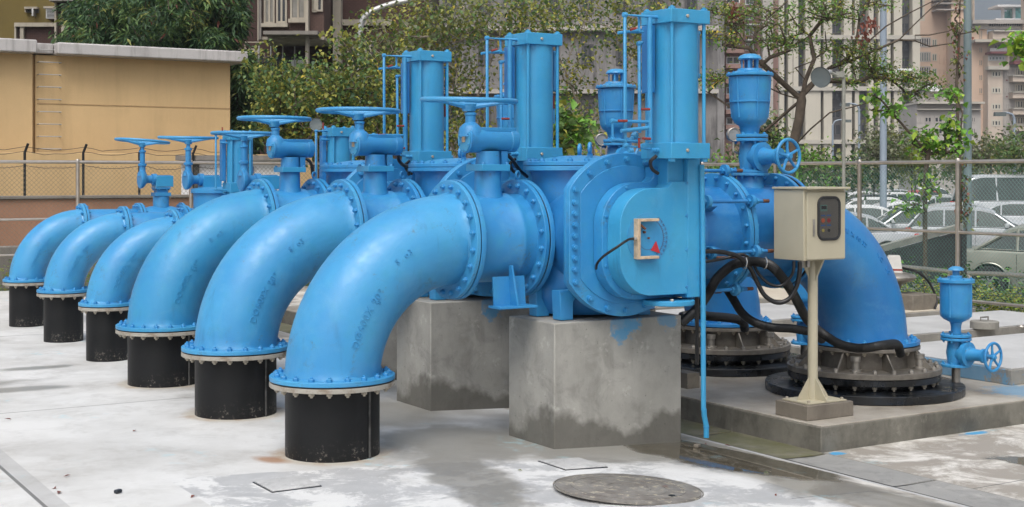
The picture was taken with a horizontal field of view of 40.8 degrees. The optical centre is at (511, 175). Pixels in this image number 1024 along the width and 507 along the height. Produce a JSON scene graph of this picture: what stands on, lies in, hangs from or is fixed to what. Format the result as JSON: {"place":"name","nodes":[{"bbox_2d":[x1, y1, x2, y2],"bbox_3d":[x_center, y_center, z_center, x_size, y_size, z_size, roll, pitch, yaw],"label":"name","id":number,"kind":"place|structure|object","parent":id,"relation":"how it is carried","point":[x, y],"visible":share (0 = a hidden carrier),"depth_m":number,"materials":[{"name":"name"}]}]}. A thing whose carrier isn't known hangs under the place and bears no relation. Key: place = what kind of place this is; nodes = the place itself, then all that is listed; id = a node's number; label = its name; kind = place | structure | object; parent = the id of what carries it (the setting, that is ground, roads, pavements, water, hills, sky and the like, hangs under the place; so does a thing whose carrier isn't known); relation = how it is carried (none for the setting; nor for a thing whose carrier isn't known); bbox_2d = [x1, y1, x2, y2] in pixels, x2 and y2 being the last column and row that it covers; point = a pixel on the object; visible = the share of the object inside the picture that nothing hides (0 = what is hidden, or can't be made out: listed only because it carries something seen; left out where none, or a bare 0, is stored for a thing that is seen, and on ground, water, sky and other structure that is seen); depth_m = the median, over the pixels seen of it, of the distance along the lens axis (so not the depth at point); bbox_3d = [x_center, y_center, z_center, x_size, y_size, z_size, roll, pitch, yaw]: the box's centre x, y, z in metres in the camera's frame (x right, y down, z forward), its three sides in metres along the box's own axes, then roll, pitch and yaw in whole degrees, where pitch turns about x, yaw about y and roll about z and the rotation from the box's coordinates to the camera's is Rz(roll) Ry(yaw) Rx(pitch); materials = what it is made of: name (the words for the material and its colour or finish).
{"place":"outdoors","nodes":[
{"label":"outdoors","id":0,"kind":"place"},
{"bbox_2d":[0,38,247,153],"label":"yellow building","id":1,"kind":"structure","parent":0,"point":[107,94],"depth_m":29.91,"materials":[{"name":"paint"}]},
{"bbox_2d":[0,286,1023,506],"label":"concrete floor","id":2,"kind":"structure","parent":0,"point":[71,411],"depth_m":8.92,"materials":[{"name":"concrete"}]},
{"bbox_2d":[3,283,43,326],"bbox_3d":[-5.828,1.738,16.551,0.560,0.924,0.560,0,0,-31],"label":"pipe stub","id":3,"kind":"object","parent":2,"relation":"on","point":[26,306],"visible":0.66,"depth_m":16.37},
{"bbox_2d":[3,203,87,283],"bbox_3d":[-5.669,0.807,16.649,0.934,0.935,0.560,0,0,-31],"label":"pipe elbow","id":4,"kind":"object","parent":3,"relation":"on","point":[40,243],"visible":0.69,"depth_m":16.47,"materials":[{"name":"metal"}]},
{"bbox_2d":[82,137,184,220],"bbox_3d":[-4.721,0.213,17.194,1.256,1.374,0.683,0,0,-31],"label":"gate valve","id":5,"kind":"object","parent":4,"relation":"attached to","point":[162,185],"visible":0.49,"depth_m":17.23,"materials":[{"name":"blue paint"}]},
{"bbox_2d":[36,293,86,342],"bbox_3d":[-4.896,1.738,15.027,0.560,0.924,0.560,0,0,-31],"label":"pipe stub","id":6,"kind":"object","parent":2,"relation":"on","point":[63,318],"visible":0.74,"depth_m":14.84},
{"bbox_2d":[36,206,129,294],"bbox_3d":[-4.736,0.807,15.125,0.934,0.935,0.560,0,0,-31],"label":"pipe elbow","id":7,"kind":"object","parent":6,"relation":"on","point":[79,251],"visible":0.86,"depth_m":14.96,"materials":[{"name":"metal"}]},
{"bbox_2d":[123,136,221,227],"bbox_3d":[-3.788,0.220,15.670,1.256,1.360,0.683,0,0,-31],"label":"gate valve","id":8,"kind":"object","parent":7,"relation":"attached to","point":[189,179],"visible":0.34,"depth_m":15.65,"materials":[{"name":"blue paint"}]},
{"bbox_2d":[78,306,128,361],"bbox_3d":[-3.963,1.738,13.503,0.560,0.924,0.560,0,0,-31],"label":"pipe stub","id":9,"kind":"object","parent":2,"relation":"on","point":[105,342],"visible":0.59,"depth_m":13.31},
{"bbox_2d":[78,210,178,307],"bbox_3d":[-3.803,0.807,13.601,0.934,0.935,0.560,0,0,-31],"label":"pipe elbow","id":10,"kind":"object","parent":9,"relation":"on","point":[117,267],"visible":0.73,"depth_m":13.41,"materials":[{"name":"metal"}]},
{"bbox_2d":[174,131,279,218],"bbox_3d":[-2.856,0.222,14.146,1.256,1.356,0.683,0,0,-31],"label":"gate valve","id":11,"kind":"object","parent":10,"relation":"attached to","point":[245,179],"visible":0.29,"depth_m":14.16,"materials":[{"name":"blue paint"}]},
{"bbox_2d":[115,330,194,387],"bbox_3d":[-3.030,1.763,11.979,0.810,0.874,0.810,0,0,-31],"label":"pipe stub","id":12,"kind":"object","parent":2,"relation":"on","point":[156,360],"visible":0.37,"depth_m":11.70,"materials":[{"name":"metal"}]},
{"bbox_2d":[115,179,275,332],"bbox_3d":[-2.824,0.677,12.105,1.294,1.295,0.810,0,0,-31],"label":"pipe elbow","id":13,"kind":"object","parent":12,"relation":"on","point":[187,253],"visible":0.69,"depth_m":11.84,"materials":[{"name":"metal"}]},
{"bbox_2d":[236,115,326,208],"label":"gate valve","id":14,"kind":"object","parent":13,"relation":"attached to","point":[292,154],"visible":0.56,"depth_m":12.50,"materials":[{"name":"blue paint"}]},
{"bbox_2d":[181,351,286,419],"bbox_3d":[-2.097,1.763,10.454,0.810,0.874,0.810,0,0,-31],"label":"pipe stub","id":15,"kind":"object","parent":2,"relation":"on","point":[232,388],"visible":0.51,"depth_m":10.18,"materials":[{"name":"metal"}]},
{"bbox_2d":[181,180,363,356],"bbox_3d":[-1.891,0.677,10.581,1.294,1.295,0.810,0,0,-31],"label":"pipe elbow","id":16,"kind":"object","parent":15,"relation":"on","point":[268,267],"visible":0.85,"depth_m":10.34,"materials":[{"name":"metal"}]},
{"bbox_2d":[315,107,420,222],"bbox_3d":[-1.196,0.177,11.006,0.750,1.427,0.820,0,0,-31],"label":"gate valve","id":17,"kind":"object","parent":16,"relation":"attached to","point":[377,195],"visible":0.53,"depth_m":10.97,"materials":[{"name":"blue paint"}]},
{"bbox_2d":[253,476,321,492],"bbox_3d":[-1.311,1.796,8.020,0.306,0.014,0.306,0,0,-31],"label":"access plate","id":18,"kind":"object","parent":2,"relation":"on","point":[285,484],"visible":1,"depth_m":7.98,"materials":[{"name":"grey metal"}]},
{"bbox_2d":[269,379,394,462],"bbox_3d":[-1.165,1.763,8.930,0.810,0.874,0.810,0,0,-31],"label":"pipe stub","id":19,"kind":"object","parent":2,"relation":"on","point":[331,425],"visible":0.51,"depth_m":8.66,"materials":[{"name":"metal"}]},
{"bbox_2d":[269,180,481,388],"bbox_3d":[-0.958,0.677,9.056,1.294,1.295,0.810,0,0,-31],"label":"pipe elbow","id":20,"kind":"object","parent":19,"relation":"on","point":[374,278],"visible":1,"depth_m":8.83,"materials":[{"name":"metal"}]},
{"bbox_2d":[420,96,550,309],"bbox_3d":[-0.263,0.172,9.482,0.750,1.437,0.820,0,0,-31],"label":"gate valve","id":21,"kind":"object","parent":20,"relation":"attached to","point":[515,235],"visible":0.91,"depth_m":9.37,"materials":[{"name":"blue paint"}]},
{"bbox_2d":[309,283,428,379],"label":"concrete block","id":22,"kind":"structure","parent":2,"relation":"on","point":[389,358],"depth_m":12.46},
{"bbox_2d":[316,159,414,192],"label":"control valve","id":23,"kind":"object","parent":22,"relation":"on","point":[333,171],"visible":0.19,"depth_m":12.47,"materials":[{"name":"blue paint"}]},
{"bbox_2d":[314,123,354,180],"bbox_3d":[-1.797,-0.167,13.980,0.444,0.737,0.273,0,0,-31],"label":"valve actuator","id":24,"kind":"object","parent":23,"relation":"on","point":[337,140],"visible":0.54,"depth_m":13.90,"materials":[{"name":"blue paint"}]},
{"bbox_2d":[372,48,452,174],"bbox_3d":[-0.889,-0.566,12.245,0.799,1.123,0.340,0,0,-31],"label":"valve actuator","id":25,"kind":"object","parent":23,"relation":"on","point":[422,73],"visible":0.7,"depth_m":12.20,"materials":[{"name":"blue paint"}]},
{"bbox_2d":[397,295,529,410],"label":"concrete block","id":26,"kind":"structure","parent":2,"relation":"on","point":[452,354],"depth_m":10.84,"materials":[{"name":"concrete"}]},
{"bbox_2d":[406,148,531,299],"bbox_3d":[-0.296,0.372,11.247,1.070,1.217,1.427,0,0,-31],"label":"control valve","id":27,"kind":"object","parent":26,"relation":"on","point":[430,175],"visible":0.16,"depth_m":10.94,"materials":[{"name":"blue paint"}]},
{"bbox_2d":[480,29,562,174],"bbox_3d":[0.043,-0.566,10.721,0.799,1.123,0.340,0,0,-31],"label":"valve actuator","id":28,"kind":"object","parent":27,"relation":"on","point":[530,61],"visible":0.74,"depth_m":10.67,"materials":[{"name":"blue paint"}]},
{"bbox_2d":[538,457,607,470],"bbox_3d":[0.379,1.805,8.620,0.316,0.030,0.316,0,0,-31],"label":"access plate","id":29,"kind":"object","parent":2,"relation":"on","point":[577,463],"visible":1,"depth_m":8.58,"materials":[{"name":"grey metal"}]},
{"bbox_2d":[509,311,680,448],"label":"concrete block","id":30,"kind":"structure","parent":2,"relation":"on","point":[586,381],"depth_m":9.42,"materials":[{"name":"concrete"}]},
{"bbox_2d":[520,142,699,319],"bbox_3d":[0.636,0.372,9.723,1.070,1.217,1.427,0,0,-31],"label":"control valve","id":31,"kind":"object","parent":30,"relation":"on","point":[625,233],"visible":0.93,"depth_m":9.24,"materials":[{"name":"blue paint"}]},
{"bbox_2d":[609,5,709,174],"bbox_3d":[0.976,-0.566,9.197,0.799,1.123,0.340,0,0,-31],"label":"valve actuator","id":32,"kind":"object","parent":31,"relation":"on","point":[670,44],"visible":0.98,"depth_m":9.14,"materials":[{"name":"blue paint"}]},
{"bbox_2d":[699,165,708,437],"bbox_3d":[1.307,0.853,9.351,0.076,1.856,0.043,0,0,-31],"label":"drain pipe","id":33,"kind":"object","parent":31,"relation":"attached to","point":[703,296],"visible":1,"depth_m":9.33,"materials":[{"name":"blue paint"}]},
{"bbox_2d":[692,164,773,297],"bbox_3d":[1.292,0.435,10.434,0.961,1.043,1.043,0,0,-31],"label":"dismantling joint","id":34,"kind":"object","parent":31,"relation":"attached to","point":[729,221],"visible":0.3,"depth_m":10.26,"materials":[{"name":"blue paint"}]},
{"bbox_2d":[719,173,804,287],"bbox_3d":[1.824,0.434,10.759,0.596,0.912,0.910,0,0,-31],"label":"tee pipe","id":35,"kind":"object","parent":34,"relation":"attached to","point":[759,185],"visible":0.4,"depth_m":10.60,"materials":[{"name":"metal"}]},
{"bbox_2d":[726,53,800,174],"bbox_3d":[1.915,-0.483,10.675,0.391,0.949,0.606,0,0,-31],"label":"air valve","id":36,"kind":"object","parent":35,"relation":"on","point":[749,91],"visible":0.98,"depth_m":10.66,"materials":[{"name":"blue paint"}]},
{"bbox_2d":[724,292,824,343],"bbox_3d":[2.067,1.089,10.707,0.909,0.478,0.151,0,0,-20],"label":"corrugated hose","id":37,"kind":"object","parent":35,"relation":"attached to","point":[744,314],"visible":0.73,"depth_m":10.60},
{"bbox_2d":[553,473,703,504],"bbox_3d":[0.668,1.801,7.930,0.867,0.058,0.868,0,0,-31],"label":"manhole cover","id":38,"kind":"object","parent":2,"relation":"on","point":[631,489],"visible":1,"depth_m":7.88,"materials":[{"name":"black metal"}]},
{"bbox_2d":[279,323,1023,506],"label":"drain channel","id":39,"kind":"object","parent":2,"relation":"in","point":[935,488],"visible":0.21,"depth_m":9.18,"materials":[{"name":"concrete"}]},
{"bbox_2d":[281,306,1023,452],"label":"concrete plinth","id":40,"kind":"structure","parent":2,"relation":"on","point":[745,405],"depth_m":10.54,"materials":[{"name":"concrete"}]},
{"bbox_2d":[655,303,818,324],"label":"chamber slab","id":41,"kind":"structure","parent":40,"relation":"on","point":[779,314],"depth_m":16.61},
{"bbox_2d":[681,325,799,376],"bbox_3d":[1.987,1.585,12.954,1.610,0.387,1.610,0,0,-31],"label":"wellhead flange","id":42,"kind":"object","parent":40,"relation":"on","point":[754,352],"visible":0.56,"depth_m":12.48,"materials":[{"name":"black metal"}]},
{"bbox_2d":[678,310,748,331],"bbox_3d":[1.787,1.269,11.966,0.133,0.267,1.039,0,0,41],"label":"corrugated hose","id":43,"kind":"object","parent":42,"relation":"attached to","point":[729,318],"visible":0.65,"depth_m":11.97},
{"bbox_2d":[682,277,771,328],"bbox_3d":[1.772,0.686,12.823,1.406,1.407,0.904,0,0,-31],"label":"pipe elbow","id":44,"kind":"object","parent":42,"relation":"on","point":[748,300],"visible":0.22,"depth_m":12.63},
{"bbox_2d":[791,284,818,353],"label":"air valve","id":45,"kind":"object","parent":42,"relation":"on","point":[802,340],"visible":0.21,"depth_m":12.85,"materials":[{"name":"blue paint"}]},
{"bbox_2d":[776,399,852,420],"bbox_3d":[2.247,1.725,10.233,0.460,0.110,0.340,0,0,-31],"label":"cabinet base","id":46,"kind":"object","parent":40,"relation":"on","point":[799,411],"visible":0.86,"depth_m":10.09,"materials":[{"name":"concrete"}]},
{"bbox_2d":[772,187,850,404],"bbox_3d":[2.223,0.875,10.209,0.447,1.587,0.375,0,0,-31],"label":"control cabinet","id":47,"kind":"object","parent":46,"relation":"on","point":[809,227],"visible":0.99,"depth_m":10.12,"materials":[{"name":"metal"}]},
{"bbox_2d":[705,249,801,304],"bbox_3d":[1.655,0.730,9.913,0.899,0.416,0.139,0,0,-15],"label":"power cable","id":48,"kind":"object","parent":47,"relation":"hanging from","point":[757,282],"visible":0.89,"depth_m":9.97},
{"bbox_2d":[681,257,904,357],"bbox_3d":[2.206,1.012,10.295,2.156,0.856,0.306,0,0,-28],"label":"corrugated hose","id":49,"kind":"object","parent":47,"relation":"attached to","point":[773,268],"visible":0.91,"depth_m":10.14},
{"bbox_2d":[811,67,845,207],"bbox_3d":[4.334,0.365,18.831,0.290,3.670,0.647,0,0,35],"label":"floodlight post","id":50,"kind":"object","parent":40,"relation":"on","point":[820,77],"visible":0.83,"depth_m":18.98,"materials":[{"name":"metal"}]},
{"bbox_2d":[765,345,965,405],"bbox_3d":[2.919,1.585,11.429,1.610,0.387,1.610,0,0,-31],"label":"wellhead flange","id":51,"kind":"object","parent":40,"relation":"on","point":[912,376],"visible":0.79,"depth_m":11.00,"materials":[{"name":"silver metal"}]},
{"bbox_2d":[782,174,919,349],"bbox_3d":[2.705,0.686,11.298,1.406,1.407,0.904,0,0,-31],"label":"pipe elbow","id":52,"kind":"object","parent":51,"relation":"on","point":[860,300],"visible":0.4,"depth_m":11.06,"materials":[{"name":"metal"}]},
{"bbox_2d":[937,266,1002,382],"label":"air valve","id":53,"kind":"object","parent":51,"relation":"on","point":[962,351],"visible":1,"depth_m":11.29,"materials":[{"name":"metal"}]},
{"bbox_2d":[757,286,975,316],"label":"chamber slab","id":54,"kind":"structure","parent":40,"relation":"on","point":[778,293],"depth_m":18.59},
{"bbox_2d":[887,255,937,310],"bbox_3d":[4.877,1.403,17.249,0.625,0.815,0.717,0,0,-31],"label":"pump motor","id":55,"kind":"object","parent":54,"relation":"on","point":[913,301],"visible":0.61,"depth_m":17.08,"materials":[{"name":"metal"}]},
{"bbox_2d":[906,310,1023,341],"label":"chamber slab","id":56,"kind":"structure","parent":40,"relation":"on","point":[927,328],"depth_m":15.08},
{"bbox_2d":[918,333,1023,384],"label":"chamber slab","id":57,"kind":"structure","parent":40,"relation":"on","point":[1010,371],"depth_m":12.35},
{"bbox_2d":[701,158,1023,307],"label":"railing fence","id":58,"kind":"object","parent":2,"relation":"on","point":[957,162],"visible":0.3,"depth_m":18.09,"materials":[{"name":"silver metal"}]},
{"bbox_2d":[595,69,640,155],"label":"air valve","id":59,"kind":"object","parent":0,"point":[610,98],"visible":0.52,"depth_m":12.20,"materials":[{"name":"blue paint"}]},
{"bbox_2d":[761,188,1023,311],"bbox_3d":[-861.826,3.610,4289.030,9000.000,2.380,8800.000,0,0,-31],"label":"ground","id":60,"kind":"structure","parent":0,"point":[983,308],"depth_m":28.28,"materials":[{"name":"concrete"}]},
{"bbox_2d":[553,85,602,155],"bbox_3d":[0.924,0.397,23.999,1.380,4.006,1.509,0,0,-31],"label":"tree","id":61,"kind":"object","parent":60,"relation":"on","point":[573,131],"visible":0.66,"depth_m":23.68,"materials":[{"name":"green plant"}]},
{"bbox_2d":[439,0,718,173],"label":"grey building","id":62,"kind":"structure","parent":60,"relation":"on","point":[711,108],"depth_m":78.00,"materials":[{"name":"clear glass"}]},
{"bbox_2d":[717,0,777,167],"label":"pink building","id":63,"kind":"structure","parent":60,"relation":"on","point":[725,122],"depth_m":129.31,"materials":[{"name":"white paint"}]},
{"bbox_2d":[737,101,800,152],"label":"bush","id":64,"kind":"object","parent":60,"relation":"on","point":[770,132],"visible":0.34,"depth_m":41.31,"materials":[{"name":"green plant"}]},
{"bbox_2d":[768,132,862,186],"bbox_3d":[6.341,0.728,29.952,2.962,3.343,2.917,0,0,-31],"label":"bush","id":65,"kind":"object","parent":60,"relation":"on","point":[813,157],"visible":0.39,"depth_m":29.38,"materials":[{"name":"green plant"}]},
{"bbox_2d":[805,144,894,204],"bbox_3d":[7.618,0.800,33.037,2.614,3.201,4.040,0,0,-10],"label":"bush","id":66,"kind":"object","parent":60,"relation":"on","point":[848,173],"visible":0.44,"depth_m":32.56,"materials":[{"name":"green plant"}]},
{"bbox_2d":[778,0,924,188],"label":"building","id":67,"kind":"structure","parent":60,"relation":"on","point":[821,103],"depth_m":259.81,"materials":[{"name":"concrete"}]},
{"bbox_2d":[841,110,919,176],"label":"bush","id":68,"kind":"object","parent":60,"relation":"on","point":[872,146],"visible":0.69,"depth_m":59.48,"materials":[{"name":"green plant"}]},
{"bbox_2d":[850,211,917,251],"bbox_3d":[8.441,1.723,37.002,4.770,1.536,2.040,0,0,0],"label":"parked car","id":69,"kind":"object","parent":60,"relation":"on","point":[892,236],"visible":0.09,"depth_m":36.19,"materials":[{"name":"silver metal"}]},
{"bbox_2d":[880,0,912,207],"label":"street lamp","id":70,"kind":"object","parent":60,"relation":"on","point":[883,126],"visible":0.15,"depth_m":47.90,"materials":[{"name":"metal"}]},
{"bbox_2d":[878,206,932,227],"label":"parked car","id":71,"kind":"object","parent":60,"relation":"on","point":[896,223],"visible":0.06,"depth_m":43.28,"materials":[{"name":"silver metal"}]},
{"bbox_2d":[875,121,952,200],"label":"bush","id":72,"kind":"object","parent":60,"relation":"on","point":[911,165],"visible":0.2,"depth_m":61.93,"materials":[{"name":"green plant"}]},
{"bbox_2d":[880,223,966,283],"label":"vehicle ramp","id":73,"kind":"structure","parent":60,"relation":"on","point":[931,249],"depth_m":22.91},
{"bbox_2d":[898,86,984,193],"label":"building","id":74,"kind":"structure","parent":60,"relation":"on","point":[930,112],"depth_m":170.01,"materials":[{"name":"concrete"}]},
{"bbox_2d":[920,0,973,101],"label":"peach tower","id":75,"kind":"structure","parent":60,"relation":"on","point":[938,16],"depth_m":300.01,"materials":[{"name":"beige stone"}]},
{"bbox_2d":[906,206,1015,245],"bbox_3d":[13.616,1.688,40.004,4.270,1.606,2.040,0,0,20],"label":"parked car","id":76,"kind":"object","parent":60,"relation":"on","point":[989,216],"visible":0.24,"depth_m":39.41,"materials":[{"name":"silver metal"}]},
{"bbox_2d":[947,0,979,230],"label":"climbing vine","id":77,"kind":"object","parent":60,"relation":"on","point":[956,60],"visible":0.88,"depth_m":26.37,"materials":[{"name":"green plant"}]},
{"bbox_2d":[963,0,971,247],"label":"utility pole","id":78,"kind":"object","parent":60,"relation":"on","point":[967,68],"visible":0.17,"depth_m":26.93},
{"bbox_2d":[949,121,1019,173],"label":"bush","id":79,"kind":"object","parent":60,"relation":"on","point":[984,150],"visible":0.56,"depth_m":61.63,"materials":[{"name":"green plant"}]},
{"bbox_2d":[949,0,1023,173],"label":"apartment block","id":80,"kind":"structure","parent":60,"relation":"on","point":[996,87],"depth_m":277.81,"materials":[{"name":"beige stone"}]},
{"bbox_2d":[988,5,1020,19],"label":"rooftop room","id":81,"kind":"object","parent":80,"relation":"on","point":[1013,12],"visible":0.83,"depth_m":291.21,"materials":[{"name":"glass"}]},
{"bbox_2d":[950,174,1023,207],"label":"parked car","id":82,"kind":"object","parent":60,"relation":"on","point":[999,192],"visible":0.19,"depth_m":57.08,"materials":[{"name":"silver metal"}]},
{"bbox_2d":[967,224,1023,301],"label":"parked car","id":83,"kind":"object","parent":60,"relation":"on","point":[1011,247],"visible":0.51,"depth_m":26.22,"materials":[{"name":"grey paint"}]},
{"bbox_2d":[982,114,1023,174],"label":"bush","id":84,"kind":"object","parent":60,"relation":"on","point":[1013,151],"visible":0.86,"depth_m":57.70,"materials":[{"name":"green plant"}]},
{"bbox_2d":[990,201,1023,221],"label":"parked car","id":85,"kind":"object","parent":60,"relation":"on","point":[1012,209],"visible":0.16,"depth_m":51.58,"materials":[{"name":"silver metal"}]},
{"bbox_2d":[974,0,1020,33],"bbox_3d":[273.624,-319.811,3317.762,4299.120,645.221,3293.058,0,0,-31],"label":"sky","id":86,"kind":"structure","parent":0,"point":[982,11],"depth_m":2686.52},
{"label":"verge","id":87,"kind":"structure","parent":0,"visible":0},
{"bbox_2d":[0,0,112,43],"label":"olive building","id":88,"kind":"structure","parent":87,"relation":"on","point":[29,19],"depth_m":52.00,"materials":[{"name":"concrete"}]},
{"bbox_2d":[235,0,438,180],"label":"brick building","id":89,"kind":"structure","parent":87,"relation":"on","point":[284,23],"depth_m":45.40,"materials":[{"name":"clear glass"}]},
{"bbox_2d":[484,0,680,155],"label":"tree","id":90,"kind":"object","parent":87,"relation":"on","point":[568,19],"visible":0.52,"depth_m":27.89,"materials":[{"name":"green plant"}]},
{"bbox_2d":[688,0,954,176],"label":"tree","id":91,"kind":"object","parent":87,"relation":"on","point":[874,70],"visible":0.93,"depth_m":23.94,"materials":[{"name":"green plant"}]},
{"bbox_2d":[725,1,879,49],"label":"dead leaf bunch","id":92,"kind":"object","parent":91,"relation":"attached to","point":[870,24],"visible":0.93,"depth_m":23.50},
{"bbox_2d":[782,251,1023,311],"bbox_3d":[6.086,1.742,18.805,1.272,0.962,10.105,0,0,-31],"label":"hedge","id":93,"kind":"object","parent":87,"relation":"on","point":[1014,300],"visible":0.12,"depth_m":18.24,"materials":[{"name":"green plant"}]},
{"bbox_2d":[859,82,975,292],"bbox_3d":[5.761,0.440,19.468,1.748,3.521,0.958,0,0,-24],"label":"tree","id":94,"kind":"object","parent":87,"relation":"on","point":[926,146],"visible":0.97,"depth_m":19.45,"materials":[{"name":"green plant"}]},
{"bbox_2d":[988,18,1023,70],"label":"sapling","id":95,"kind":"object","parent":87,"relation":"on","point":[1017,47],"visible":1,"depth_m":18.95,"materials":[{"name":"green plant"}]},
{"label":"verge","id":96,"kind":"structure","parent":0,"visible":0},
{"bbox_2d":[0,198,188,245],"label":"garden wall","id":97,"kind":"structure","parent":96,"relation":"on","point":[10,235],"depth_m":25.96,"materials":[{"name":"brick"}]},
{"bbox_2d":[0,195,188,198],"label":"wall coping","id":98,"kind":"object","parent":97,"relation":"on","point":[82,197],"depth_m":26.45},
{"bbox_2d":[0,143,259,195],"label":"barbed fence","id":99,"kind":"object","parent":97,"relation":"on","point":[83,167],"visible":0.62,"depth_m":27.08,"materials":[{"name":"black metal"}]},
{"bbox_2d":[0,152,311,195],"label":"wall","id":100,"kind":"structure","parent":96,"relation":"on","point":[65,182],"depth_m":29.11,"materials":[{"name":"paint"}]},
{"bbox_2d":[48,0,267,154],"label":"tree","id":101,"kind":"object","parent":96,"relation":"on","point":[209,24],"visible":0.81,"depth_m":33.72,"materials":[{"name":"green plant"}]},
{"bbox_2d":[0,159,326,276],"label":"railing fence","id":102,"kind":"object","parent":96,"relation":"on","point":[77,162],"visible":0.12,"depth_m":22.16,"materials":[{"name":"silver metal"}]},
{"bbox_2d":[175,155,280,194],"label":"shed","id":103,"kind":"structure","parent":96,"relation":"on","point":[256,168],"depth_m":28.50,"materials":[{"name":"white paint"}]},
{"bbox_2d":[237,15,454,168],"bbox_3d":[-3.045,-0.252,24.965,3.998,5.305,3.183,0,0,13],"label":"tree","id":104,"kind":"object","parent":96,"relation":"on","point":[331,91],"visible":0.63,"depth_m":24.48,"materials":[{"name":"green plant"}]},
{"bbox_2d":[343,0,562,157],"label":"tree","id":105,"kind":"object","parent":96,"relation":"on","point":[411,40],"visible":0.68,"depth_m":26.76,"materials":[{"name":"green plant"}]},
{"bbox_3d":[-1.936,1.107,16.838,3.175,1.387,0.414,0,0,-31],"label":"valve pipe","id":106,"kind":"object","parent":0,"visible":0},
{"bbox_2d":[191,187,234,208],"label":"control valve","id":107,"kind":"object","parent":106,"relation":"attached to","point":[202,195],"visible":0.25,"depth_m":15.52,"materials":[{"name":"blue paint"}]},
{"bbox_2d":[214,127,252,193],"bbox_3d":[-3.088,-0.167,15.285,0.444,0.737,0.273,0,0,-31],"label":"valve actuator","id":108,"kind":"object","parent":107,"relation":"on","point":[230,153],"visible":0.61,"depth_m":15.21,"materials":[{"name":"blue paint"}]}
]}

